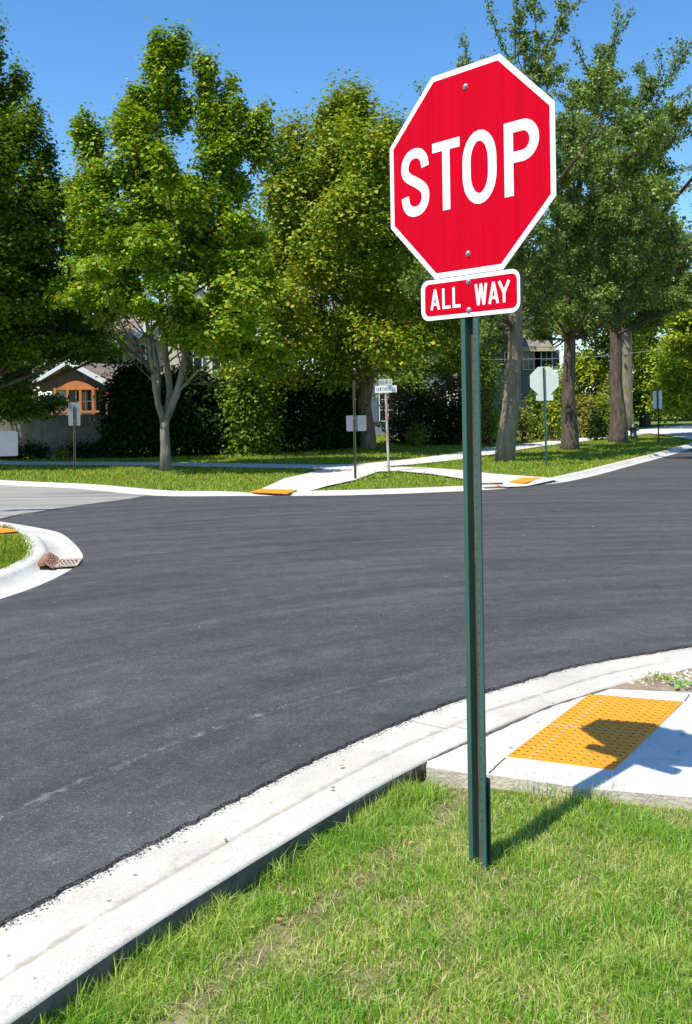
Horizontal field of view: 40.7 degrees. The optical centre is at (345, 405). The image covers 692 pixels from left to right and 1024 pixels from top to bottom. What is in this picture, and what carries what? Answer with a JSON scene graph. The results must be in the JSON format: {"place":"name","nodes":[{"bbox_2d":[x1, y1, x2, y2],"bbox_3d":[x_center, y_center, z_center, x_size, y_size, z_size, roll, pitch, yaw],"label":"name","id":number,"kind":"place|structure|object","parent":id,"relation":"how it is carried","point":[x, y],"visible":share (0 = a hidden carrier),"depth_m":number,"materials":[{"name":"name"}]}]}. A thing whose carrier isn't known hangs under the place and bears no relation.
{"place":"outdoors","nodes":[
{"label":"outdoors","id":0,"kind":"place"},
{"bbox_2d":[0,521,35,570],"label":"island lawn","id":1,"kind":"structure","parent":0,"point":[12,533],"depth_m":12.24,"materials":[{"name":"green plant"}]},
{"bbox_2d":[0,527,18,532],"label":"tactile paving","id":2,"kind":"structure","parent":1,"relation":"on","point":[4,530],"depth_m":12.43,"materials":[{"name":"yellow plastic"}]},
{"bbox_2d":[0,485,144,517],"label":"concrete street","id":3,"kind":"structure","parent":0,"point":[16,500],"depth_m":17.49,"materials":[{"name":"grey concrete"}]},
{"bbox_2d":[0,508,59,518],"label":"tar joint","id":4,"kind":"object","parent":3,"relation":"on","point":[27,513],"visible":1,"depth_m":14.93,"materials":[{"name":"asphalt"}]},
{"bbox_2d":[32,361,172,442],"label":"porch house","id":5,"kind":"structure","parent":0,"point":[79,384],"depth_m":37.55,"materials":[{"name":"brown"}]},
{"bbox_2d":[75,391,96,413],"bbox_3d":[-10.863,-0.180,39.000,0.850,1.100,0.100,-1,0,0],"label":"window","id":6,"kind":"structure","parent":5,"relation":"in","point":[86,395],"depth_m":39.02,"materials":[{"name":"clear glass"}]},
{"bbox_2d":[0,461,339,467],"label":"cross street sidewalk","id":7,"kind":"structure","parent":0,"point":[187,464],"depth_m":26.80,"materials":[{"name":"concrete"}]},
{"bbox_2d":[254,465,392,492],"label":"corner ramp path","id":8,"kind":"structure","parent":0,"point":[317,479],"depth_m":20.65,"materials":[{"name":"concrete"}]},
{"bbox_2d":[251,489,296,493],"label":"tactile paving","id":9,"kind":"structure","parent":8,"relation":"on","point":[281,491],"depth_m":17.76,"materials":[{"name":"yellow plastic"}]},
{"bbox_2d":[0,449,691,927],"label":"asphalt road","id":10,"kind":"structure","parent":0,"point":[168,665],"depth_m":6.89,"materials":[{"name":"grey asphalt"}]},
{"bbox_2d":[0,522,82,598],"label":"island kerb","id":11,"kind":"structure","parent":10,"relation":"on","point":[23,575],"depth_m":9.81,"materials":[{"name":"grey concrete"}]},
{"bbox_2d":[38,552,82,568],"bbox_3d":[-3.060,1.656,10.028,0.424,0.083,0.694,-1,0,-13],"label":"storm drain","id":12,"kind":"object","parent":11,"relation":"on","point":[51,560],"visible":1,"depth_m":9.98,"materials":[{"name":"metal"}]},
{"bbox_2d":[0,647,691,1023],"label":"kerb","id":13,"kind":"structure","parent":10,"relation":"on","point":[58,949],"depth_m":3.48,"materials":[{"name":"concrete"}]},
{"bbox_2d":[0,443,691,495],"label":"kerb","id":14,"kind":"structure","parent":10,"relation":"on","point":[559,479],"depth_m":18.72,"materials":[{"name":"concrete"}]},
{"bbox_2d":[482,482,505,488],"bbox_3d":[2.859,1.574,18.415,0.540,0.096,0.365,-1,0,-10],"label":"storm drain","id":15,"kind":"object","parent":14,"relation":"in","point":[498,483],"visible":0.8,"depth_m":18.39,"materials":[{"name":"metal"}]},
{"bbox_2d":[0,407,691,491],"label":"lawn","id":16,"kind":"structure","parent":0,"point":[654,423],"depth_m":25.26,"materials":[{"name":"green plant"}]},
{"bbox_2d":[0,431,17,455],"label":"rectangular sign","id":17,"kind":"object","parent":16,"relation":"on","point":[8,443],"visible":1,"depth_m":15.07,"materials":[{"name":"metal"}]},
{"bbox_2d":[0,434,50,459],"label":"ground shrub","id":18,"kind":"object","parent":16,"relation":"on","point":[30,449],"visible":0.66,"depth_m":31.05,"materials":[{"name":"green plant"}]},
{"bbox_2d":[0,413,105,456],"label":"wooden fence","id":19,"kind":"object","parent":16,"relation":"on","point":[58,428],"visible":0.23,"depth_m":32.59,"materials":[{"name":"grey wood"}]},
{"bbox_2d":[52,444,72,459],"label":"leafy shrub","id":20,"kind":"object","parent":16,"relation":"on","point":[62,455],"visible":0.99,"depth_m":30.36,"materials":[{"name":"green plant"}]},
{"bbox_2d":[0,3,126,428],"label":"maple tree","id":21,"kind":"object","parent":16,"relation":"on","point":[33,232],"visible":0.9,"depth_m":26.45,"materials":[{"name":"green plant"}]},
{"bbox_2d":[68,402,79,470],"bbox_3d":[-7.169,0.915,24.658,0.310,2.010,0.050,-1,0,-6],"label":"rectangular sign","id":22,"kind":"object","parent":16,"relation":"on","point":[73,414],"visible":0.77,"depth_m":24.67,"materials":[{"name":"metal"}]},
{"bbox_2d":[8,265,154,413],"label":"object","id":23,"kind":"object","parent":16,"relation":"on","point":[112,341],"visible":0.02,"depth_m":43.94,"materials":[{"name":"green plant"}]},
{"bbox_2d":[47,433,131,458],"bbox_3d":[-8.512,1.358,31.247,3.065,0.846,1.460,-1,0,0],"label":"ground shrub","id":24,"kind":"object","parent":16,"relation":"on","point":[90,451],"visible":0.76,"depth_m":31.02,"materials":[{"name":"green plant"}]},
{"bbox_2d":[86,347,179,458],"bbox_3d":[-7.145,-0.090,31.494,3.239,3.750,2.947,-1,0,0],"label":"hedge shrub","id":25,"kind":"object","parent":16,"relation":"on","point":[130,398],"visible":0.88,"depth_m":30.91,"materials":[{"name":"green plant"}]},
{"bbox_2d":[37,16,308,470],"bbox_3d":[-4.697,-4.165,24.396,7.451,11.954,8.394,-1,0,0],"label":"maple tree","id":26,"kind":"object","parent":16,"relation":"on","point":[128,244],"visible":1,"depth_m":23.45,"materials":[{"name":"green plant"}]},
{"bbox_2d":[140,356,234,456],"bbox_3d":[-5.520,-0.019,31.927,3.290,3.562,3.266,-1,0,-38],"label":"hedge shrub","id":27,"kind":"object","parent":16,"relation":"on","point":[196,425],"visible":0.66,"depth_m":31.39,"materials":[{"name":"green plant"}]},
{"bbox_2d":[92,278,319,388],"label":"cream house","id":28,"kind":"structure","parent":16,"relation":"on","point":[141,339],"depth_m":44.95,"materials":[{"name":"paint"}]},
{"bbox_2d":[103,344,118,363],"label":"window","id":29,"kind":"structure","parent":28,"relation":"in","point":[117,360],"depth_m":46.13,"materials":[{"name":"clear glass"}]},
{"bbox_2d":[134,343,146,364],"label":"window","id":30,"kind":"structure","parent":28,"relation":"in","point":[142,346],"depth_m":44.94,"materials":[{"name":"grey glass"}]},
{"bbox_2d":[187,351,202,370],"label":"window","id":31,"kind":"structure","parent":28,"relation":"in","point":[196,364],"depth_m":44.44,"materials":[{"name":"white glass"}]},
{"bbox_2d":[211,357,229,370],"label":"window","id":32,"kind":"structure","parent":28,"relation":"in","point":[214,360],"depth_m":44.44,"materials":[{"name":"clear glass"}]},
{"bbox_2d":[179,205,284,332],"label":"background tree","id":33,"kind":"object","parent":16,"relation":"on","point":[253,233],"visible":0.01,"depth_m":63.39,"materials":[{"name":"green plant"}]},
{"bbox_2d":[197,362,298,456],"bbox_3d":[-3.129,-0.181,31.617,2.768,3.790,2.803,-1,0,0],"label":"leafy shrub","id":34,"kind":"object","parent":16,"relation":"on","point":[252,437],"visible":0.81,"depth_m":31.18,"materials":[{"name":"green plant"}]},
{"bbox_2d":[271,365,346,452],"bbox_3d":[-1.812,-0.073,33.922,3.693,3.557,3.371,-1,0,0],"label":"hedge shrub","id":35,"kind":"object","parent":16,"relation":"on","point":[310,429],"visible":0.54,"depth_m":33.30,"materials":[{"name":"green plant"}]},
{"bbox_2d":[257,198,368,310],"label":"background tree","id":36,"kind":"object","parent":16,"relation":"on","point":[322,302],"visible":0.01,"depth_m":61.37,"materials":[{"name":"green plant"}]},
{"bbox_2d":[303,378,367,449],"bbox_3d":[-0.440,0.270,35.468,2.855,2.823,2.498,-1,0,0],"label":"hedge shrub","id":37,"kind":"object","parent":16,"relation":"on","point":[344,404],"visible":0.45,"depth_m":34.90,"materials":[{"name":"green plant"}]},
{"bbox_2d":[223,66,487,448],"bbox_3d":[0.648,-5.558,34.544,10.283,14.756,14.598,-1,0,0],"label":"maple tree","id":38,"kind":"object","parent":16,"relation":"on","point":[332,230],"visible":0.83,"depth_m":31.57,"materials":[{"name":"green plant"}]},
{"bbox_2d":[346,381,366,479],"bbox_3d":[0.235,0.631,20.394,0.450,2.350,0.050,-1,0,-12],"label":"rectangular sign","id":39,"kind":"object","parent":16,"relation":"on","point":[354,422],"visible":0.79,"depth_m":20.39,"materials":[{"name":"metal"}]},
{"bbox_2d":[324,296,445,434],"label":"blue grey house","id":40,"kind":"structure","parent":16,"relation":"on","point":[377,412],"depth_m":49.95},
{"bbox_2d":[379,393,397,421],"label":"window","id":41,"kind":"structure","parent":40,"relation":"in","point":[381,403],"depth_m":49.94,"materials":[{"name":"white glass"}]},
{"bbox_2d":[375,379,396,472],"bbox_3d":[0.974,0.578,22.391,0.466,2.436,0.262,-1,0,24],"label":"street name sign","id":42,"kind":"object","parent":16,"relation":"on","point":[382,387],"visible":0.98,"depth_m":22.39,"materials":[{"name":"white metal"}]},
{"bbox_2d":[377,380,425,442],"bbox_3d":[2.423,0.228,39.930,2.538,2.808,2.334,-1,0,0],"label":"garden shrub","id":43,"kind":"object","parent":16,"relation":"on","point":[392,430],"visible":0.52,"depth_m":39.81,"materials":[{"name":"green plant"}]},
{"bbox_2d":[400,420,431,446],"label":"garden shrub","id":44,"kind":"object","parent":16,"relation":"on","point":[416,440],"visible":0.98,"depth_m":35.86,"materials":[{"name":"green plant"}]},
{"bbox_2d":[389,383,455,444],"bbox_3d":[3.133,0.345,37.984,2.799,2.523,2.960,-1,0,0],"label":"garden shrub","id":45,"kind":"object","parent":16,"relation":"on","point":[431,415],"visible":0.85,"depth_m":37.67,"materials":[{"name":"green plant"}]},
{"bbox_2d":[374,322,501,415],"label":"background tree","id":46,"kind":"object","parent":16,"relation":"on","point":[415,377],"visible":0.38,"depth_m":43.45,"materials":[{"name":"green plant"}]},
{"bbox_2d":[367,255,529,397],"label":"background tree","id":47,"kind":"object","parent":16,"relation":"on","point":[501,342],"visible":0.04,"depth_m":54.15,"materials":[{"name":"green plant"}]},
{"bbox_2d":[435,395,462,445],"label":"garden shrub","id":48,"kind":"object","parent":16,"relation":"on","point":[452,432],"visible":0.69,"depth_m":36.84,"materials":[{"name":"green plant"}]},
{"bbox_2d":[417,368,481,440],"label":"garden shrub","id":49,"kind":"object","parent":16,"relation":"on","point":[450,391],"visible":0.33,"depth_m":41.66,"materials":[{"name":"green plant"}]},
{"bbox_2d":[481,417,499,442],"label":"garden shrub","id":50,"kind":"object","parent":16,"relation":"on","point":[485,441],"visible":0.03,"depth_m":38.75,"materials":[{"name":"green plant"}]},
{"bbox_2d":[480,354,505,445],"bbox_3d":[5.451,-0.213,36.072,1.878,3.557,1.886,-1,0,-29],"label":"garden shrub","id":51,"kind":"object","parent":16,"relation":"on","point":[489,423],"visible":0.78,"depth_m":35.82,"materials":[{"name":"green plant"}]},
{"bbox_2d":[394,0,630,461],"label":"ginkgo tree","id":52,"kind":"object","parent":16,"relation":"on","point":[602,88],"visible":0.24,"depth_m":26.04,"materials":[{"name":"green plant"}]},
{"bbox_2d":[516,400,536,442],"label":"garden shrub","id":53,"kind":"object","parent":16,"relation":"on","point":[524,424],"visible":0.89,"depth_m":37.86,"materials":[{"name":"green plant"}]},
{"bbox_2d":[519,389,550,439],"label":"garden shrub","id":54,"kind":"object","parent":16,"relation":"on","point":[534,403],"visible":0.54,"depth_m":40.78,"materials":[{"name":"green plant"}]},
{"bbox_2d":[530,366,558,464],"bbox_3d":[5.097,0.366,23.952,0.724,2.732,0.045,-1,0,16],"label":"stop sign","id":55,"kind":"object","parent":16,"relation":"on","point":[544,383],"visible":0.84,"depth_m":23.95,"materials":[{"name":"silver metal"}]},
{"bbox_2d":[537,393,561,440],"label":"garden shrub","id":56,"kind":"object","parent":16,"relation":"on","point":[551,409],"visible":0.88,"depth_m":38.89,"materials":[{"name":"green plant"}]},
{"bbox_2d":[540,384,561,437],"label":"garden shrub","id":57,"kind":"object","parent":16,"relation":"on","point":[557,396],"visible":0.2,"depth_m":42.79,"materials":[{"name":"green plant"}]},
{"bbox_2d":[575,392,603,437],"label":"garden shrub","id":58,"kind":"object","parent":16,"relation":"on","point":[582,410],"visible":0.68,"depth_m":41.76,"materials":[{"name":"green plant"}]},
{"bbox_2d":[584,411,607,439],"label":"garden shrub","id":59,"kind":"object","parent":16,"relation":"on","point":[598,425],"visible":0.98,"depth_m":39.35,"materials":[{"name":"green plant"}]},
{"bbox_2d":[589,394,609,437],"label":"garden shrub","id":60,"kind":"object","parent":16,"relation":"on","point":[602,409],"visible":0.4,"depth_m":41.81,"materials":[{"name":"green plant"}]},
{"bbox_2d":[544,296,666,409],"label":"background tree","id":61,"kind":"object","parent":16,"relation":"on","point":[591,370],"visible":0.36,"depth_m":55.18,"materials":[{"name":"green plant"}]},
{"bbox_2d":[522,0,691,449],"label":"ginkgo tree","id":62,"kind":"object","parent":16,"relation":"on","point":[616,252],"visible":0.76,"depth_m":28.77,"materials":[{"name":"green plant"}]},
{"bbox_2d":[523,222,690,369],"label":"background tree","id":63,"kind":"object","parent":16,"relation":"on","point":[551,341],"visible":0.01,"depth_m":74.39,"materials":[{"name":"green plant"}]},
{"bbox_2d":[591,377,627,428],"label":"garden shrub","id":64,"kind":"object","parent":16,"relation":"on","point":[603,388],"visible":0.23,"depth_m":47.94,"materials":[{"name":"green plant"}]},
{"bbox_2d":[561,206,691,427],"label":"oak tree","id":65,"kind":"object","parent":16,"relation":"on","point":[627,372],"visible":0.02,"depth_m":51.62,"materials":[{"name":"beige plant"}]},
{"bbox_2d":[628,422,638,437],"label":"fire hydrant","id":66,"kind":"object","parent":16,"relation":"on","point":[633,429],"visible":1,"depth_m":41.31,"materials":[{"name":"green metal"}]},
{"bbox_2d":[578,35,691,442],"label":"ginkgo tree","id":67,"kind":"object","parent":16,"relation":"on","point":[677,285],"visible":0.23,"depth_m":37.04,"materials":[{"name":"green plant"}]},
{"bbox_2d":[602,268,691,426],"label":"background tree","id":68,"kind":"object","parent":16,"relation":"on","point":[645,420],"visible":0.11,"depth_m":59.27,"materials":[{"name":"green plant"}]},
{"bbox_2d":[653,390,661,442],"bbox_3d":[11.930,0.511,35.699,0.370,2.230,0.050,-1,0,-8],"label":"rectangular sign","id":69,"kind":"object","parent":16,"relation":"on","point":[657,399],"visible":0.77,"depth_m":35.70,"materials":[{"name":"grey metal"}]},
{"bbox_2d":[632,308,691,427],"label":"lime maple tree","id":70,"kind":"object","parent":16,"relation":"on","point":[678,399],"visible":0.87,"depth_m":42.50,"materials":[{"name":"green plant"}]},
{"bbox_2d":[633,368,691,420],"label":"hedge","id":71,"kind":"object","parent":16,"relation":"on","point":[681,419],"visible":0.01,"depth_m":74.42,"materials":[{"name":"green plant"}]},
{"bbox_2d":[0,0,691,403],"label":"sky","id":72,"kind":"structure","parent":0,"point":[79,51],"materials":[{"name":"blue"}]},
{"bbox_2d":[22,768,691,1023],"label":"lawn","id":73,"kind":"structure","parent":0,"point":[251,958],"depth_m":2.99,"materials":[{"name":"plant"}]},
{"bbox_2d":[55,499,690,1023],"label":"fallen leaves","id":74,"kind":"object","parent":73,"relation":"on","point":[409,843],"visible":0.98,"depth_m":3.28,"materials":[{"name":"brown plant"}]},
{"bbox_2d":[79,786,691,1023],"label":"dry thatch","id":75,"kind":"object","parent":73,"relation":"on","point":[411,910],"visible":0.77,"depth_m":3.01,"materials":[{"name":"plant"}]},
{"bbox_2d":[390,54,556,870],"bbox_3d":[0.482,0.315,3.437,0.084,3.115,0.762,-1,0,-44],"label":"stop sign","id":76,"kind":"object","parent":73,"relation":"on","point":[473,193],"visible":0.93,"depth_m":3.42,"materials":[{"name":"red paint"},{"name":"white paint"},{"name":"green painted metal"}]},
{"bbox_2d":[503,765,639,808],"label":"slab edge weeds","id":77,"kind":"object","parent":73,"relation":"on","point":[578,797],"visible":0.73,"depth_m":3.93,"materials":[{"name":"green plant"}]},
{"bbox_2d":[382,467,555,486],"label":"crosswalk ramp path","id":78,"kind":"structure","parent":0,"point":[504,479],"depth_m":20.58,"materials":[{"name":"concrete"}]},
{"bbox_2d":[508,477,539,482],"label":"tactile paving","id":79,"kind":"structure","parent":78,"relation":"on","point":[524,479],"depth_m":19.18,"materials":[{"name":"yellow plastic"}]},
{"bbox_2d":[457,313,559,429],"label":"grey house","id":80,"kind":"structure","parent":0,"point":[534,353],"depth_m":57.89,"materials":[{"name":"blue"}]},
{"bbox_2d":[504,352,507,374],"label":"window","id":81,"kind":"structure","parent":80,"relation":"in","point":[505,356],"depth_m":55.74,"materials":[{"name":"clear glass"}]},
{"bbox_2d":[522,351,533,369],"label":"window","id":82,"kind":"structure","parent":80,"relation":"in","point":[527,357],"depth_m":57.95,"materials":[{"name":"clear glass"}]},
{"bbox_2d":[541,351,552,368],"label":"window","id":83,"kind":"structure","parent":80,"relation":"in","point":[544,354],"depth_m":57.95,"materials":[{"name":"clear glass"}]},
{"bbox_2d":[335,424,684,466],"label":"sidewalk","id":84,"kind":"structure","parent":0,"point":[459,455],"depth_m":28.12,"materials":[{"name":"concrete"}]},
{"bbox_2d":[446,349,660,359],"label":"utility wire","id":85,"kind":"object","parent":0,"point":[562,358],"visible":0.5,"depth_m":45.49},
{"bbox_2d":[609,670,691,692],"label":"bare soil","id":86,"kind":"structure","parent":0,"point":[656,686],"depth_m":5.39,"materials":[{"name":"brown soil"}]},
{"bbox_2d":[629,670,676,683],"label":"soil weeds","id":87,"kind":"object","parent":86,"relation":"on","point":[645,676],"visible":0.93,"depth_m":5.50,"materials":[{"name":"plant"}]},
{"bbox_2d":[628,657,691,686],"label":"pebbles","id":88,"kind":"object","parent":86,"relation":"on","point":[630,682],"visible":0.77,"depth_m":5.51,"materials":[{"name":"gravel"}]},
{"bbox_2d":[663,674,691,688],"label":"weed plant","id":89,"kind":"object","parent":86,"relation":"on","point":[677,685],"visible":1,"depth_m":5.37,"materials":[{"name":"green plant"}]},
{"bbox_2d":[628,424,691,439],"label":"driveway apron","id":90,"kind":"object","parent":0,"point":[683,431],"visible":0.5,"depth_m":48.85,"materials":[{"name":"concrete"}]},
{"label":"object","id":91,"kind":"structure","parent":0,"visible":0},
{"bbox_2d":[426,689,691,809],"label":"ramp slab","id":92,"kind":"structure","parent":91,"relation":"on","point":[656,765],"depth_m":4.17,"materials":[{"name":"concrete"}]},
{"bbox_2d":[428,688,688,772],"bbox_3d":[1.110,1.608,4.752,1.762,0.001,0.426,-1,0,-38],"label":"slab joint","id":93,"kind":"object","parent":92,"relation":"on","point":[502,727],"visible":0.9,"depth_m":4.77,"materials":[{"name":"grey concrete"}]},
{"bbox_2d":[507,694,682,769],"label":"tactile paving","id":94,"kind":"structure","parent":92,"relation":"on","point":[602,731],"depth_m":4.59,"materials":[{"name":"yellow plastic"}]}
]}

